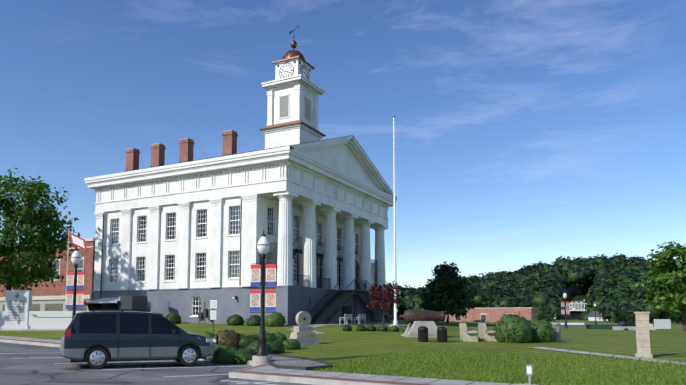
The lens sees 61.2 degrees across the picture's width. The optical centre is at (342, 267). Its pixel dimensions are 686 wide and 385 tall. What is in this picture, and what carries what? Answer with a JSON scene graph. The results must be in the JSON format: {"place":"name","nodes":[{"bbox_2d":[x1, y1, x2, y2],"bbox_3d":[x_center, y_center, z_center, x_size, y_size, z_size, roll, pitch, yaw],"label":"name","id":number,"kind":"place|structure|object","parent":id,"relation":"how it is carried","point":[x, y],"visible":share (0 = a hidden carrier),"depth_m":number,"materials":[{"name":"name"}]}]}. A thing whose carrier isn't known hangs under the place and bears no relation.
{"place":"outdoors","nodes":[
{"label":"outdoors","id":0,"kind":"place"},
{"bbox_2d":[0,342,312,384],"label":"road","id":1,"kind":"structure","parent":0,"point":[23,364],"depth_m":18.67,"materials":[{"name":"grey asphalt"}]},
{"bbox_2d":[60,309,215,368],"bbox_3d":[-7.288,2.531,20.883,5.169,1.992,2.309,2,-6,-25],"label":"minivan","id":2,"kind":"object","parent":1,"relation":"on","point":[97,338],"visible":1,"depth_m":19.89,"materials":[{"name":"grey paint"}]},
{"bbox_2d":[0,336,522,384],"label":"sidewalk","id":3,"kind":"structure","parent":0,"point":[266,372],"depth_m":16.16,"materials":[{"name":"concrete"}]},
{"bbox_2d":[0,320,685,384],"bbox_3d":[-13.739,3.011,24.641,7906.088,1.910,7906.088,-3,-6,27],"label":"ground","id":4,"kind":"structure","parent":0,"point":[336,342],"depth_m":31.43,"materials":[{"name":"green plant"}]},
{"bbox_2d":[0,168,79,292],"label":"tree","id":5,"kind":"object","parent":4,"relation":"on","point":[32,220],"visible":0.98,"depth_m":56.04,"materials":[{"name":"green plant"}]},
{"bbox_2d":[0,290,84,330],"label":"war memorial","id":6,"kind":"object","parent":4,"relation":"on","point":[18,314],"visible":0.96,"depth_m":42.77,"materials":[{"name":"stone"}]},
{"bbox_2d":[0,238,94,310],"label":"brick building","id":7,"kind":"structure","parent":4,"relation":"on","point":[50,297],"depth_m":74.13,"materials":[{"name":"red brick"}]},
{"bbox_2d":[66,246,83,318],"bbox_3d":[-13.013,1.524,28.148,0.785,5.190,0.719,2,-5,-23],"label":"lamp post","id":8,"kind":"object","parent":4,"relation":"on","point":[77,280],"visible":0.62,"depth_m":28.17,"materials":[{"name":"black metal"}]},
{"bbox_2d":[65,228,86,310],"bbox_3d":[-20.348,0.841,44.323,1.670,7.750,0.130,0,-5,5],"label":"memorial flag","id":9,"kind":"object","parent":4,"relation":"on","point":[77,241],"visible":0.83,"depth_m":44.51,"materials":[{"name":"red fabric"}]},
{"bbox_2d":[86,296,147,311],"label":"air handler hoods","id":10,"kind":"object","parent":4,"relation":"on","point":[130,302],"visible":0.31,"depth_m":46.87,"materials":[{"name":"grey metal"}]},
{"bbox_2d":[210,299,216,333],"bbox_3d":[-7.823,3.073,35.067,0.450,2.250,0.070,-2,-5,17],"label":"parking sign","id":11,"kind":"object","parent":4,"relation":"on","point":[213,303],"visible":0.96,"depth_m":35.07,"materials":[{"name":"grey metal"}]},
{"bbox_2d":[213,329,243,349],"bbox_3d":[-5.061,3.425,27.162,2.316,1.036,1.619,-1,-5,9],"label":"barberry shrub","id":12,"kind":"object","parent":4,"relation":"on","point":[229,338],"visible":0.4,"depth_m":26.68,"materials":[{"name":"brown plant"}]},
{"bbox_2d":[94,285,388,324],"bbox_3d":[-8.998,4.828,57.291,21.080,4.520,20.070,-3,-6,27],"label":"building base","id":13,"kind":"object","parent":4,"relation":"on","point":[292,302],"visible":0.38,"depth_m":47.87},
{"bbox_2d":[84,135,396,292],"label":"courthouse","id":14,"kind":"structure","parent":13,"relation":"on","point":[173,226],"depth_m":49.81,"materials":[{"name":"white paint"}]},
{"bbox_2d":[100,198,241,323],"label":"wall fittings","id":15,"kind":"object","parent":14,"relation":"attached to","point":[204,314],"depth_m":47.15,"materials":[{"name":"grey metal"}]},
{"bbox_2d":[125,130,237,171],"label":"chimneys","id":16,"kind":"object","parent":14,"relation":"on","point":[186,150],"visible":0.77,"depth_m":51.53,"materials":[{"name":"brick"}]},
{"bbox_2d":[259,26,325,149],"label":"clock tower","id":17,"kind":"structure","parent":14,"relation":"on","point":[293,92],"depth_m":55.71,"materials":[{"name":"white paint"}]},
{"bbox_2d":[260,237,390,323],"bbox_3d":[-0.264,1.646,53.140,4.330,7.604,19.360,-3,-6,27],"label":"portico ironwork","id":18,"kind":"object","parent":14,"relation":"on","point":[354,292],"visible":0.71,"depth_m":50.25,"materials":[{"name":"black metal"}]},
{"bbox_2d":[250,230,275,366],"bbox_3d":[-2.958,1.179,21.433,0.785,5.190,0.719,2,-5,-23],"label":"lamp post","id":19,"kind":"object","parent":4,"relation":"on","point":[261,356],"visible":0.98,"depth_m":21.40,"materials":[{"name":"black metal"}]},
{"bbox_2d":[211,354,332,369],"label":"concrete slab","id":20,"kind":"structure","parent":4,"relation":"on","point":[280,361],"depth_m":20.29,"materials":[{"name":"grey concrete"}]},
{"bbox_2d":[153,312,407,364],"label":"shrubs","id":21,"kind":"object","parent":4,"relation":"on","point":[278,342],"visible":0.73,"depth_m":27.39,"materials":[{"name":"green plant"}]},
{"bbox_2d":[287,311,318,345],"bbox_3d":[-2.042,3.152,29.805,1.425,1.755,0.825,3,-6,-35],"label":"millstone monument","id":22,"kind":"object","parent":4,"relation":"on","point":[303,333],"visible":0.96,"depth_m":29.59,"materials":[{"name":"stone"}]},
{"bbox_2d":[339,314,351,324],"bbox_3d":[0.236,4.211,46.575,0.500,0.900,1.360,-3,-6,27],"label":"bench","id":23,"kind":"object","parent":4,"relation":"on","point":[347,317],"visible":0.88,"depth_m":46.32,"materials":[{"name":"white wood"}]},
{"bbox_2d":[354,314,365,324],"bbox_3d":[1.417,4.405,48.883,0.500,0.900,1.360,-3,-6,27],"label":"bench","id":24,"kind":"object","parent":4,"relation":"on","point":[360,318],"visible":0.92,"depth_m":48.65,"materials":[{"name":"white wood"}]},
{"bbox_2d":[365,279,400,325],"bbox_3d":[2.880,2.681,40.779,2.548,3.780,2.328,-3,-6,27],"label":"red maple","id":25,"kind":"object","parent":4,"relation":"on","point":[382,296],"visible":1,"depth_m":40.58,"materials":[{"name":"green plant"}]},
{"bbox_2d":[390,115,400,327],"bbox_3d":[4.120,-3.745,46.297,0.900,17.180,0.900,-3,-6,27],"label":"flagpole","id":26,"kind":"object","parent":4,"relation":"on","point":[395,322],"visible":0.85,"depth_m":46.15,"materials":[{"name":"white metal"}]},
{"bbox_2d":[399,309,444,337],"bbox_3d":[4.878,3.476,35.874,2.800,1.720,1.560,0,-5,-5],"label":"cannon","id":27,"kind":"object","parent":4,"relation":"on","point":[415,319],"visible":0.96,"depth_m":35.48,"materials":[{"name":"metal"}]},
{"bbox_2d":[418,326,427,341],"bbox_3d":[4.458,3.735,32.326,0.580,0.890,0.580,-3,-6,27],"label":"litter bin","id":28,"kind":"object","parent":4,"relation":"on","point":[422,333],"visible":0.92,"depth_m":32.11,"materials":[{"name":"black metal"}]},
{"bbox_2d":[437,327,446,341],"bbox_3d":[5.522,3.762,32.352,0.580,0.890,0.580,-3,-6,27],"label":"litter bin","id":29,"kind":"object","parent":4,"relation":"on","point":[441,334],"visible":0.96,"depth_m":32.13,"materials":[{"name":"black metal"}]},
{"bbox_2d":[418,261,476,323],"bbox_3d":[11.089,2.827,62.004,5.338,6.795,5.872,-4,-7,40],"label":"tree","id":30,"kind":"object","parent":4,"relation":"on","point":[446,286],"visible":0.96,"depth_m":61.25,"materials":[{"name":"green plant"}]},
{"bbox_2d":[459,323,477,341],"bbox_3d":[7.319,3.799,33.902,0.860,1.066,2.000,0,-5,5],"label":"stone bench","id":31,"kind":"object","parent":4,"relation":"on","point":[466,335],"visible":0.88,"depth_m":33.08,"materials":[{"name":"beige stone"}]},
{"bbox_2d":[422,307,537,321],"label":"brick building","id":32,"kind":"structure","parent":4,"relation":"on","point":[495,314],"depth_m":134.75,"materials":[{"name":"red brick"}]},
{"bbox_2d":[478,323,496,340],"bbox_3d":[8.592,3.866,34.532,0.860,1.066,2.000,0,-5,5],"label":"stone bench","id":33,"kind":"object","parent":4,"relation":"on","point":[485,334],"visible":0.85,"depth_m":33.72,"materials":[{"name":"beige stone"}]},
{"bbox_2d":[290,322,685,364],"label":"paths","id":34,"kind":"structure","parent":4,"relation":"on","point":[546,348],"depth_m":26.33,"materials":[{"name":"concrete"}]},
{"bbox_2d":[493,312,555,342],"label":"shrubs","id":35,"kind":"object","parent":4,"relation":"on","point":[511,328],"visible":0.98,"depth_m":32.61,"materials":[{"name":"green plant"}]},
{"bbox_2d":[523,365,535,384],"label":"outlet post","id":36,"kind":"object","parent":4,"relation":"on","point":[529,370],"visible":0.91,"depth_m":14.41,"materials":[{"name":"grey"}]},
{"bbox_2d":[389,279,685,323],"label":"distant trees","id":37,"kind":"object","parent":4,"relation":"on","point":[610,311],"visible":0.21,"depth_m":162.05,"materials":[{"name":"green plant"}]},
{"bbox_2d":[551,323,560,341],"bbox_3d":[12.727,3.926,35.035,0.820,1.150,0.820,-3,-6,27],"label":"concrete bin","id":38,"kind":"object","parent":4,"relation":"on","point":[557,326],"visible":0.46,"depth_m":34.69,"materials":[{"name":"grey concrete"}]},
{"bbox_2d":[561,292,569,327],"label":"lamp","id":39,"kind":"object","parent":4,"relation":"on","point":[565,311],"visible":0.96,"depth_m":72.45,"materials":[{"name":"black metal"}]},
{"bbox_2d":[561,323,583,325],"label":"banner","id":40,"kind":"object","parent":4,"relation":"on","point":[574,324],"visible":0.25,"depth_m":98.97,"materials":[{"name":"white"}]},
{"bbox_2d":[553,311,607,320],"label":"houses","id":41,"kind":"structure","parent":4,"relation":"on","point":[591,316],"depth_m":203.47,"materials":[{"name":"white"}]},
{"bbox_2d":[586,324,615,329],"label":"windscreen fence","id":42,"kind":"object","parent":4,"relation":"on","point":[602,326],"visible":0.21,"depth_m":75.38,"materials":[{"name":"teal fabric"}]},
{"bbox_2d":[612,322,655,329],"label":"car","id":43,"kind":"object","parent":4,"relation":"on","point":[625,326],"visible":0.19,"depth_m":69.71,"materials":[{"name":"grey"}]},
{"bbox_2d":[634,312,652,357],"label":"stone pillar","id":44,"kind":"structure","parent":4,"relation":"on","point":[643,336],"depth_m":22.57,"materials":[{"name":"grey stone"}]},
{"bbox_2d":[634,241,685,330],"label":"tree","id":45,"kind":"object","parent":4,"relation":"on","point":[667,282],"visible":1,"depth_m":62.48,"materials":[{"name":"green plant"}]},
{"bbox_2d":[654,319,670,330],"bbox_3d":[34.380,6.278,62.495,1.800,1.300,0.070,0,-5,-1],"label":"sign","id":46,"kind":"object","parent":4,"relation":"on","point":[662,324],"visible":0.88,"depth_m":62.47,"materials":[{"name":"grey metal"}]},
{"bbox_2d":[0,0,685,288],"label":"sky","id":47,"kind":"structure","parent":0,"point":[528,132],"materials":[{"name":"blue"}]},
{"bbox_2d":[389,252,685,321],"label":"wooded hill","id":48,"kind":"structure","parent":0,"point":[591,281],"depth_m":276.01,"materials":[{"name":"green plant"}]},
{"bbox_2d":[569,301,586,310],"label":"hill mansion","id":49,"kind":"structure","parent":48,"relation":"on","point":[577,305],"depth_m":270.18,"materials":[{"name":"white"}]}
]}

